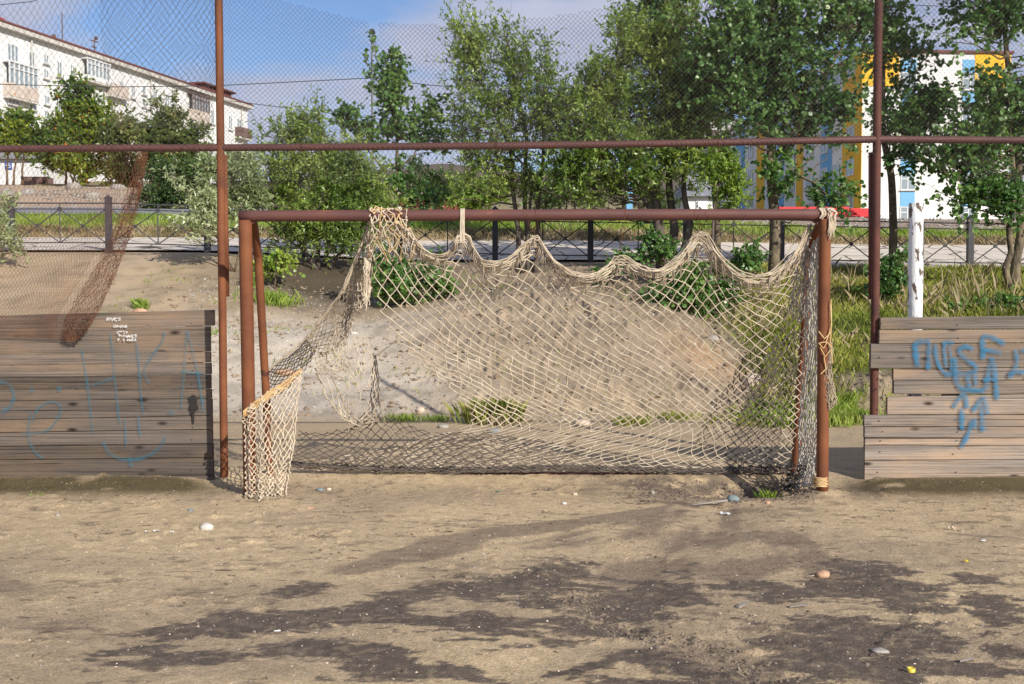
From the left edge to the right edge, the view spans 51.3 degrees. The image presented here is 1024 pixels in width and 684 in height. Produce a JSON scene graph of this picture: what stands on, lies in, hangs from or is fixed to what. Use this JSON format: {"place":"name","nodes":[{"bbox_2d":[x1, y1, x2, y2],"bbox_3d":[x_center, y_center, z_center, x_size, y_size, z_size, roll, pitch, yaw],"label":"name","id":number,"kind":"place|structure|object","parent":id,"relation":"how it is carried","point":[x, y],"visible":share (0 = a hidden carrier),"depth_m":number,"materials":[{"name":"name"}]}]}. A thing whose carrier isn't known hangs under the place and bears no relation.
{"place":"outdoors","nodes":[
{"label":"outdoors","id":0,"kind":"place"},
{"bbox_2d":[229,100,468,127],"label":"overhead wire","id":1,"kind":"object","parent":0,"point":[310,110],"visible":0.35,"depth_m":44.63,"materials":[{"name":"black paint"}]},
{"bbox_2d":[0,207,705,220],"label":"road","id":2,"kind":"structure","parent":0,"point":[85,211],"depth_m":34.65,"materials":[{"name":"asphalt"}]},
{"bbox_2d":[370,29,374,183],"bbox_3d":[-4.218,-6.510,32.460,0.156,5.798,0.700,0,2,-5],"label":"street lamp","id":3,"kind":"object","parent":2,"relation":"on","point":[373,30],"visible":0.34,"depth_m":32.68,"materials":[{"name":"metal"}]},
{"bbox_2d":[0,78,365,86],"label":"overhead wire","id":4,"kind":"object","parent":3,"relation":"attached to","point":[179,86],"visible":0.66,"depth_m":32.70,"materials":[{"name":"black paint"}]},
{"bbox_2d":[0,221,1015,244],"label":"dry verge grass","id":5,"kind":"structure","parent":0,"point":[598,235],"depth_m":27.50,"materials":[{"name":"plant"}]},
{"bbox_2d":[1,211,1016,240],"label":"verge grass","id":6,"kind":"structure","parent":0,"point":[615,226],"depth_m":29.55,"materials":[{"name":"plant"}]},
{"bbox_2d":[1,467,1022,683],"bbox_3d":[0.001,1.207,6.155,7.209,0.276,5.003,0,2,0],"label":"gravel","id":7,"kind":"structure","parent":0,"point":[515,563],"depth_m":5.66,"materials":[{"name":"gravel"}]},
{"bbox_2d":[0,164,1023,683],"bbox_3d":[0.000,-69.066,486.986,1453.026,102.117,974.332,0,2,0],"label":"ground","id":8,"kind":"structure","parent":0,"point":[288,592],"depth_m":6.19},
{"bbox_2d":[0,188,33,263],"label":"willow bush","id":9,"kind":"object","parent":8,"relation":"on","point":[9,230],"visible":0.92,"depth_m":19.42,"materials":[{"name":"green plant"}]},
{"bbox_2d":[0,105,50,184],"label":"rowan tree","id":10,"kind":"object","parent":8,"relation":"on","point":[15,118],"visible":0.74,"depth_m":50.25,"materials":[{"name":"green plant"}]},
{"bbox_2d":[21,188,37,193],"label":"boulder","id":11,"kind":"object","parent":8,"relation":"on","point":[28,191],"visible":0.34,"depth_m":42.58,"materials":[{"name":"grey stone"}]},
{"bbox_2d":[0,152,76,184],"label":"outbuilding","id":12,"kind":"structure","parent":8,"relation":"on","point":[28,174],"depth_m":57.67,"materials":[{"name":"white brick"}]},
{"bbox_2d":[66,182,81,189],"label":"boulder","id":13,"kind":"object","parent":8,"relation":"on","point":[73,185],"visible":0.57,"depth_m":45.99,"materials":[{"name":"grey stone"}]},
{"bbox_2d":[27,68,124,186],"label":"rowan tree","id":14,"kind":"object","parent":8,"relation":"on","point":[70,108],"visible":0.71,"depth_m":49.24,"materials":[{"name":"green plant"}]},
{"bbox_2d":[83,192,100,199],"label":"boulder","id":15,"kind":"object","parent":8,"relation":"on","point":[95,195],"visible":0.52,"depth_m":41.58,"materials":[{"name":"grey stone"}]},
{"bbox_2d":[0,310,214,479],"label":"plank barrier","id":16,"kind":"object","parent":8,"relation":"on","point":[157,420],"visible":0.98,"depth_m":8.05,"materials":[{"name":"brown"}]},
{"bbox_2d":[110,184,125,190],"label":"boulder","id":17,"kind":"object","parent":8,"relation":"on","point":[118,187],"visible":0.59,"depth_m":46.05,"materials":[{"name":"grey stone"}]},
{"bbox_2d":[93,103,147,186],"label":"bush","id":18,"kind":"object","parent":8,"relation":"on","point":[108,138],"visible":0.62,"depth_m":48.33,"materials":[{"name":"green plant"}]},
{"bbox_2d":[0,13,253,182],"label":"apartment building","id":19,"kind":"structure","parent":8,"relation":"on","point":[63,53],"depth_m":77.33,"materials":[{"name":"paint"}]},
{"bbox_2d":[6,42,18,61],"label":"window","id":20,"kind":"structure","parent":19,"relation":"in","point":[11,48],"depth_m":70.58,"materials":[{"name":"white glass"}]},
{"bbox_2d":[7,99,21,106],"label":"window","id":21,"kind":"structure","parent":19,"relation":"in","point":[15,103],"depth_m":70.62,"materials":[{"name":"white glass"}]},
{"bbox_2d":[28,51,34,66],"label":"window","id":22,"kind":"structure","parent":19,"relation":"in","point":[29,52],"depth_m":72.17,"materials":[{"name":"white glass"}]},
{"bbox_2d":[43,53,50,65],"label":"window","id":23,"kind":"structure","parent":19,"relation":"in","point":[45,56],"depth_m":73.56,"materials":[{"name":"white glass"}]},
{"bbox_2d":[43,68,50,80],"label":"window","id":24,"kind":"structure","parent":19,"relation":"in","point":[46,74],"depth_m":73.57,"materials":[{"name":"white glass"}]},
{"bbox_2d":[43,95,51,105],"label":"window","id":25,"kind":"structure","parent":19,"relation":"in","point":[46,97],"depth_m":73.68,"materials":[{"name":"white glass"}]},
{"bbox_2d":[56,61,64,77],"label":"window","id":26,"kind":"structure","parent":19,"relation":"in","point":[57,64],"depth_m":74.85,"materials":[{"name":"white glass"}]},
{"bbox_2d":[130,84,136,99],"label":"window","id":27,"kind":"structure","parent":19,"relation":"in","point":[132,94],"depth_m":82.76,"materials":[{"name":"white glass"}]},
{"bbox_2d":[210,109,215,124],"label":"window","id":28,"kind":"structure","parent":19,"relation":"in","point":[211,111],"depth_m":93.54,"materials":[{"name":"white glass"}]},
{"bbox_2d":[228,115,233,130],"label":"window","id":29,"kind":"structure","parent":19,"relation":"in","point":[229,120],"depth_m":96.26,"materials":[{"name":"white glass"}]},
{"bbox_2d":[129,297,151,309],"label":"grass tuft","id":30,"kind":"object","parent":8,"relation":"on","point":[138,303],"visible":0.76,"depth_m":16.85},
{"bbox_2d":[1,185,288,206],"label":"gravel","id":31,"kind":"structure","parent":8,"relation":"on","point":[69,190],"depth_m":42.04,"materials":[{"name":"gravel"}]},
{"bbox_2d":[126,85,215,187],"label":"bush","id":32,"kind":"object","parent":8,"relation":"on","point":[164,132],"visible":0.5,"depth_m":46.38,"materials":[{"name":"green plant"}]},
{"bbox_2d":[130,151,216,208],"bbox_3d":[-11.569,-5.234,36.380,3.338,2.919,1.818,0,2,0],"label":"bush","id":33,"kind":"object","parent":8,"relation":"on","point":[163,192],"visible":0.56,"depth_m":36.09,"materials":[{"name":"green plant"}]},
{"bbox_2d":[200,522,213,529],"bbox_3d":[-1.867,1.132,6.531,0.086,0.055,0.058,0,2,0],"label":"stone","id":34,"kind":"object","parent":8,"relation":"on","point":[206,526],"visible":0.88,"depth_m":6.51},
{"bbox_2d":[150,141,273,271],"bbox_3d":[-5.420,-2.518,19.394,2.219,2.483,1.216,-1,2,-20],"label":"willow bush","id":35,"kind":"object","parent":8,"relation":"on","point":[248,196],"visible":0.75,"depth_m":19.28,"materials":[{"name":"green plant"}]},
{"bbox_2d":[231,284,304,308],"bbox_3d":[-3.984,-0.757,17.807,1.359,0.441,0.914,0,2,0],"label":"grass tuft","id":36,"kind":"object","parent":8,"relation":"on","point":[271,298],"visible":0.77,"depth_m":17.70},
{"bbox_2d":[239,246,304,288],"bbox_3d":[-4.156,-1.290,18.594,1.128,0.767,0.788,0,2,0],"label":"aspen sapling","id":37,"kind":"object","parent":8,"relation":"on","point":[281,261],"visible":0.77,"depth_m":18.47,"materials":[{"name":"green plant"}]},
{"bbox_2d":[274,369,294,375],"bbox_3d":[-3.047,0.413,14.326,0.312,0.110,0.213,0,2,0],"label":"stone","id":38,"kind":"object","parent":8,"relation":"on","point":[283,374],"visible":0.32,"depth_m":14.24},
{"bbox_2d":[257,174,317,204],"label":"bush","id":39,"kind":"object","parent":8,"relation":"on","point":[293,201],"visible":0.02,"depth_m":43.43,"materials":[{"name":"green plant"}]},
{"bbox_2d":[231,84,414,274],"bbox_3d":[-3.535,-3.050,20.030,3.444,3.614,2.086,0,2,0],"label":"willow bush","id":40,"kind":"object","parent":8,"relation":"on","point":[330,194],"visible":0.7,"depth_m":19.88,"materials":[{"name":"green plant"}]},
{"bbox_2d":[336,162,393,205],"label":"bush","id":41,"kind":"object","parent":8,"relation":"on","point":[389,182],"visible":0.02,"depth_m":45.36,"materials":[{"name":"green plant"}]},
{"bbox_2d":[141,280,627,420],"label":"gravel","id":42,"kind":"structure","parent":8,"relation":"on","point":[376,403],"depth_m":14.79,"materials":[{"name":"gravel"}]},
{"bbox_2d":[325,31,453,256],"bbox_3d":[-2.421,-3.870,21.245,2.566,4.643,1.180,0,2,0],"label":"aspen tree","id":43,"kind":"object","parent":8,"relation":"on","point":[399,179],"visible":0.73,"depth_m":21.06,"materials":[{"name":"green plant"}]},
{"bbox_2d":[369,412,428,422],"bbox_3d":[-1.285,0.860,12.264,0.647,0.125,0.534,1,3,32],"label":"grass tuft","id":44,"kind":"object","parent":8,"relation":"on","point":[406,417],"visible":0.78,"depth_m":12.20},
{"bbox_2d":[360,241,459,306],"bbox_3d":[-1.693,-1.059,17.537,1.682,1.234,1.230,0,2,0],"label":"bush","id":45,"kind":"object","parent":8,"relation":"on","point":[394,278],"visible":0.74,"depth_m":17.41,"materials":[{"name":"green plant"}]},
{"bbox_2d":[105,255,714,396],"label":"sparse weeds","id":46,"kind":"object","parent":8,"relation":"on","point":[389,330],"visible":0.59,"depth_m":16.31,"materials":[{"name":"green plant"}]},
{"bbox_2d":[391,192,457,209],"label":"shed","id":47,"kind":"structure","parent":8,"relation":"on","point":[430,206],"depth_m":65.72,"materials":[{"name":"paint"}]},
{"bbox_2d":[393,153,466,209],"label":"bush","id":48,"kind":"object","parent":8,"relation":"on","point":[435,179],"visible":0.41,"depth_m":47.45,"materials":[{"name":"green plant"}]},
{"bbox_2d":[416,413,456,421],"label":"grass tuft","id":49,"kind":"object","parent":8,"relation":"on","point":[436,417],"visible":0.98,"depth_m":12.21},
{"bbox_2d":[60,271,883,417],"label":"dirt clods","id":50,"kind":"object","parent":8,"relation":"on","point":[306,408],"visible":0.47,"depth_m":15.10,"materials":[{"name":"soil"}]},
{"bbox_2d":[444,173,511,209],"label":"bush","id":51,"kind":"object","parent":8,"relation":"on","point":[475,194],"visible":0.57,"depth_m":43.51,"materials":[{"name":"green plant"}]},
{"bbox_2d":[442,396,530,425],"bbox_3d":[-0.263,0.770,12.059,0.980,0.316,0.644,1,2,14],"label":"grass tuft","id":52,"kind":"object","parent":8,"relation":"on","point":[467,411],"visible":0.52,"depth_m":11.91,"materials":[{"name":"plant"}]},
{"bbox_2d":[468,415,534,426],"bbox_3d":[-0.108,0.862,11.876,0.570,0.147,0.551,2,3,35],"label":"grass tuft","id":53,"kind":"object","parent":8,"relation":"on","point":[499,420],"visible":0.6,"depth_m":11.82,"materials":[{"name":"plant"}]},
{"bbox_2d":[425,0,585,272],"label":"willow tree","id":54,"kind":"object","parent":8,"relation":"on","point":[505,161],"visible":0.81,"depth_m":20.34,"materials":[{"name":"green plant"}]},
{"bbox_2d":[0,0,1023,477],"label":"ball stop fence","id":55,"kind":"object","parent":8,"relation":"on","point":[220,146],"visible":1,"depth_m":8.01,"materials":[{"name":"metal"}]},
{"bbox_2d":[0,194,1023,264],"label":"street fence","id":56,"kind":"object","parent":8,"relation":"on","point":[969,244],"visible":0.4,"depth_m":21.96,"materials":[{"name":"metal"}]},
{"bbox_2d":[1,469,1023,682],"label":"dirt clods","id":57,"kind":"object","parent":8,"relation":"on","point":[888,659],"visible":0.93,"depth_m":5.97,"materials":[{"name":"soil"}]},
{"bbox_2d":[9,471,1023,683],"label":"twig litter","id":58,"kind":"object","parent":8,"relation":"on","point":[548,562],"visible":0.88,"depth_m":6.00,"materials":[{"name":"wood"}]},
{"bbox_2d":[176,278,886,421],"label":"gravel","id":59,"kind":"structure","parent":8,"relation":"on","point":[484,362],"depth_m":15.03,"materials":[{"name":"white stone"}]},
{"bbox_2d":[238,209,830,494],"bbox_3d":[0.161,0.083,7.868,4.150,2.061,0.808,0,2,0],"label":"football goal","id":60,"kind":"object","parent":8,"relation":"on","point":[249,236],"visible":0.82,"depth_m":7.46,"materials":[{"name":"metal"}]},
{"bbox_2d":[241,205,836,500],"bbox_3d":[0.205,0.100,7.829,4.194,2.145,0.948,0,2,0],"label":"goal net","id":61,"kind":"object","parent":60,"relation":"hanging from","point":[810,361],"visible":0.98,"depth_m":7.89,"materials":[{"name":"fabric"}]},
{"bbox_2d":[532,164,609,208],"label":"bush","id":62,"kind":"object","parent":8,"relation":"on","point":[546,204],"visible":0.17,"depth_m":49.53,"materials":[{"name":"green plant"}]},
{"bbox_2d":[573,419,589,424],"bbox_3d":[0.776,0.906,11.895,0.183,0.088,0.136,0,2,0],"label":"stone","id":63,"kind":"object","parent":8,"relation":"on","point":[582,422],"visible":0.5,"depth_m":11.85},
{"bbox_2d":[591,245,639,286],"bbox_3d":[1.790,-1.302,18.808,0.906,0.803,0.686,0,2,0],"label":"aspen sapling","id":64,"kind":"object","parent":8,"relation":"on","point":[597,268],"visible":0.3,"depth_m":18.75,"materials":[{"name":"green plant"}]},
{"bbox_2d":[515,0,730,280],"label":"willow tree","id":65,"kind":"object","parent":8,"relation":"on","point":[642,161],"visible":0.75,"depth_m":19.40,"materials":[{"name":"green plant"}]},
{"bbox_2d":[598,166,681,208],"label":"bush","id":66,"kind":"object","parent":8,"relation":"on","point":[663,205],"visible":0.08,"depth_m":45.69,"materials":[{"name":"green plant"}]},
{"bbox_2d":[632,221,696,267],"bbox_3d":[2.704,-1.590,19.173,1.092,1.182,0.755,-1,3,-26],"label":"aspen sapling","id":67,"kind":"object","parent":8,"relation":"on","point":[662,248],"visible":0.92,"depth_m":19.11,"materials":[{"name":"green plant"}]},
{"bbox_2d":[597,0,735,256],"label":"aspen tree","id":68,"kind":"object","parent":8,"relation":"on","point":[717,232],"visible":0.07,"depth_m":22.48,"materials":[{"name":"green plant"}]},
{"bbox_2d":[674,175,712,208],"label":"house","id":69,"kind":"structure","parent":8,"relation":"on","point":[702,200],"depth_m":61.73,"materials":[{"name":"paint"}]},
{"bbox_2d":[696,201,706,208],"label":"window","id":70,"kind":"structure","parent":69,"relation":"in","point":[701,204],"depth_m":61.65,"materials":[{"name":"glass"}]},
{"bbox_2d":[637,256,753,317],"bbox_3d":[2.932,-0.881,17.362,1.946,1.037,1.002,0,2,0],"label":"aspen sapling","id":71,"kind":"object","parent":8,"relation":"on","point":[698,285],"visible":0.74,"depth_m":17.24,"materials":[{"name":"green plant"}]},
{"bbox_2d":[693,499,727,504],"bbox_3d":[1.308,1.110,7.340,0.345,0.066,0.042,0,2,7],"label":"wood scrap","id":72,"kind":"object","parent":8,"relation":"on","point":[710,502],"visible":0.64,"depth_m":7.32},
{"bbox_2d":[403,523,1023,683],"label":"dirt clods","id":73,"kind":"object","parent":8,"relation":"on","point":[643,638],"visible":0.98,"depth_m":4.52,"materials":[{"name":"soil"}]},
{"bbox_2d":[696,119,735,174],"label":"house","id":74,"kind":"structure","parent":8,"relation":"on","point":[717,131],"depth_m":148.96,"materials":[{"name":"concrete"}]},
{"bbox_2d":[679,130,759,273],"bbox_3d":[3.658,-2.365,18.884,1.484,2.770,1.032,0,2,0],"label":"tree","id":75,"kind":"object","parent":8,"relation":"on","point":[718,166],"visible":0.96,"depth_m":18.71,"materials":[{"name":"green plant"}]},
{"bbox_2d":[629,478,818,503],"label":"dirt clods","id":76,"kind":"object","parent":8,"relation":"on","point":[782,498],"visible":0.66,"depth_m":7.76,"materials":[{"name":"soil"}]},
{"bbox_2d":[727,495,738,501],"bbox_3d":[1.553,1.104,7.497,0.091,0.058,0.068,0,2,0],"label":"stone","id":77,"kind":"object","parent":8,"relation":"on","point":[734,498],"visible":0.8,"depth_m":7.47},
{"bbox_2d":[725,236,774,290],"bbox_3d":[4.096,-1.393,18.713,0.888,0.997,0.554,-1,2,-20],"label":"aspen sapling","id":78,"kind":"object","parent":8,"relation":"on","point":[749,259],"visible":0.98,"depth_m":18.68,"materials":[{"name":"green plant"}]},
{"bbox_2d":[744,374,764,388],"bbox_3d":[3.324,0.551,14.638,0.285,0.238,0.201,0,2,0],"label":"stone","id":79,"kind":"object","parent":8,"relation":"on","point":[751,377],"visible":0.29,"depth_m":14.57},
{"bbox_2d":[752,489,773,497],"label":"grass tuft","id":80,"kind":"object","parent":8,"relation":"on","point":[761,494],"visible":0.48,"depth_m":7.66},
{"bbox_2d":[659,0,896,284],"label":"aspen tree","id":81,"kind":"object","parent":8,"relation":"on","point":[816,193],"visible":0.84,"depth_m":18.60,"materials":[{"name":"green plant"}]},
{"bbox_2d":[779,207,848,216],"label":"playground fence","id":82,"kind":"object","parent":8,"relation":"on","point":[810,208],"visible":0.17,"depth_m":55.77,"materials":[{"name":"metal"}]},
{"bbox_2d":[816,570,829,577],"bbox_3d":[1.573,1.181,5.404,0.074,0.047,0.050,-1,2,-15],"label":"stone","id":83,"kind":"object","parent":8,"relation":"on","point":[823,574],"visible":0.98,"depth_m":5.39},
{"bbox_2d":[725,380,933,428],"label":"slope grass","id":84,"kind":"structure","parent":8,"relation":"on","point":[841,413],"depth_m":12.21,"materials":[{"name":"plant"}]},
{"bbox_2d":[687,50,1014,218],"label":"apartment building","id":85,"kind":"structure","parent":8,"relation":"on","point":[906,192],"depth_m":89.95,"materials":[{"name":"paint"}]},
{"bbox_2d":[806,173,812,188],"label":"window","id":86,"kind":"structure","parent":85,"relation":"in","point":[807,183],"depth_m":102.30,"materials":[{"name":"grey glass"}]},
{"bbox_2d":[820,144,827,154],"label":"window","id":87,"kind":"structure","parent":85,"relation":"in","point":[822,150],"depth_m":98.43,"materials":[{"name":"grey glass"}]},
{"bbox_2d":[831,163,838,179],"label":"window","id":88,"kind":"structure","parent":85,"relation":"in","point":[833,166],"depth_m":95.10,"materials":[{"name":"grey glass"}]},
{"bbox_2d":[845,194,853,208],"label":"window","id":89,"kind":"structure","parent":85,"relation":"in","point":[850,199],"depth_m":91.77,"materials":[{"name":"grey glass"}]},
{"bbox_2d":[846,158,853,176],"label":"window","id":90,"kind":"structure","parent":85,"relation":"in","point":[849,172],"depth_m":91.81,"materials":[{"name":"grey glass"}]},
{"bbox_2d":[846,125,854,143],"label":"window","id":91,"kind":"structure","parent":85,"relation":"in","point":[851,132],"depth_m":91.50,"materials":[{"name":"grey glass"}]},
{"bbox_2d":[900,207,908,218],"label":"window","id":92,"kind":"structure","parent":85,"relation":"in","point":[904,213],"depth_m":89.79,"materials":[{"name":"white glass"}]},
{"bbox_2d":[900,173,916,190],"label":"window","id":93,"kind":"structure","parent":85,"relation":"in","point":[905,184],"depth_m":89.71,"materials":[{"name":"white glass"}]},
{"bbox_2d":[901,72,916,89],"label":"window","id":94,"kind":"structure","parent":85,"relation":"in","point":[904,74],"depth_m":89.36,"materials":[{"name":"white glass"}]},
{"bbox_2d":[960,207,975,218],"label":"window","id":95,"kind":"structure","parent":85,"relation":"in","point":[966,210],"depth_m":90.08,"materials":[{"name":"white glass"}]},
{"bbox_2d":[962,73,976,90],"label":"window","id":96,"kind":"structure","parent":85,"relation":"in","point":[966,83],"depth_m":89.64,"materials":[{"name":"white glass"}]},
{"bbox_2d":[845,208,867,217],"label":"playground slide","id":97,"kind":"object","parent":8,"relation":"on","point":[859,212],"visible":0.44,"depth_m":49.79,"materials":[{"name":"red paint"}]},
{"bbox_2d":[718,257,1023,403],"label":"straw weeds","id":98,"kind":"object","parent":8,"relation":"on","point":[902,304],"visible":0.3,"depth_m":17.71,"materials":[{"name":"green plant"}]},
{"bbox_2d":[725,216,1016,230],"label":"gravel","id":99,"kind":"structure","parent":8,"relation":"on","point":[903,219],"depth_m":36.04,"materials":[{"name":"gravel"}]},
{"bbox_2d":[851,238,907,304],"bbox_3d":[6.377,-0.883,17.952,0.984,1.743,0.844,-1,3,-28],"label":"aspen sapling","id":100,"kind":"object","parent":8,"relation":"on","point":[891,282],"visible":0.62,"depth_m":17.89,"materials":[{"name":"green plant"}]},
{"bbox_2d":[871,647,888,653],"bbox_3d":[1.462,1.229,4.244,0.069,0.022,0.056,0,2,0],"label":"stone","id":101,"kind":"object","parent":8,"relation":"on","point":[878,650],"visible":1,"depth_m":4.23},
{"bbox_2d":[748,255,1019,324],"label":"tall weeds","id":102,"kind":"object","parent":8,"relation":"on","point":[954,292],"visible":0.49,"depth_m":18.13,"materials":[{"name":"green plant"}]},
{"bbox_2d":[832,0,966,272],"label":"aspen tree","id":103,"kind":"object","parent":8,"relation":"on","point":[888,157],"visible":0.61,"depth_m":19.91,"materials":[{"name":"green plant"}]},
{"bbox_2d":[907,203,923,414],"bbox_3d":[3.181,0.035,8.428,0.126,2.253,0.115,0,2,0],"label":"wooden post","id":104,"kind":"object","parent":8,"relation":"on","point":[915,264],"visible":0.41,"depth_m":8.36,"materials":[{"name":"wood"}]},
{"bbox_2d":[863,316,1023,478],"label":"plank barrier","id":105,"kind":"object","parent":8,"relation":"on","point":[958,435],"visible":0.99,"depth_m":8.06,"materials":[{"name":"brown"}]},
{"bbox_2d":[912,0,1023,291],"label":"aspen tree","id":106,"kind":"object","parent":8,"relation":"on","point":[1005,196],"visible":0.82,"depth_m":18.62,"materials":[{"name":"green plant"}]},
{"bbox_2d":[943,285,1023,314],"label":"aspen sapling","id":107,"kind":"object","parent":8,"relation":"on","point":[1007,298],"visible":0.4,"depth_m":17.05,"materials":[{"name":"green plant"}]},
{"bbox_2d":[0,237,1023,267],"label":"pavement","id":108,"kind":"structure","parent":0,"point":[943,254],"depth_m":24.91,"materials":[{"name":"concrete"}]},
{"bbox_2d":[0,0,1023,193],"label":"sky","id":109,"kind":"structure","parent":0,"point":[375,13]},
{"bbox_2d":[584,408,773,426],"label":"slope grass","id":110,"kind":"structure","parent":0,"point":[644,420],"depth_m":11.98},
{"bbox_2d":[688,259,1023,412],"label":"slope grass","id":111,"kind":"structure","parent":0,"point":[888,311],"depth_m":17.04,"materials":[{"name":"plant"}]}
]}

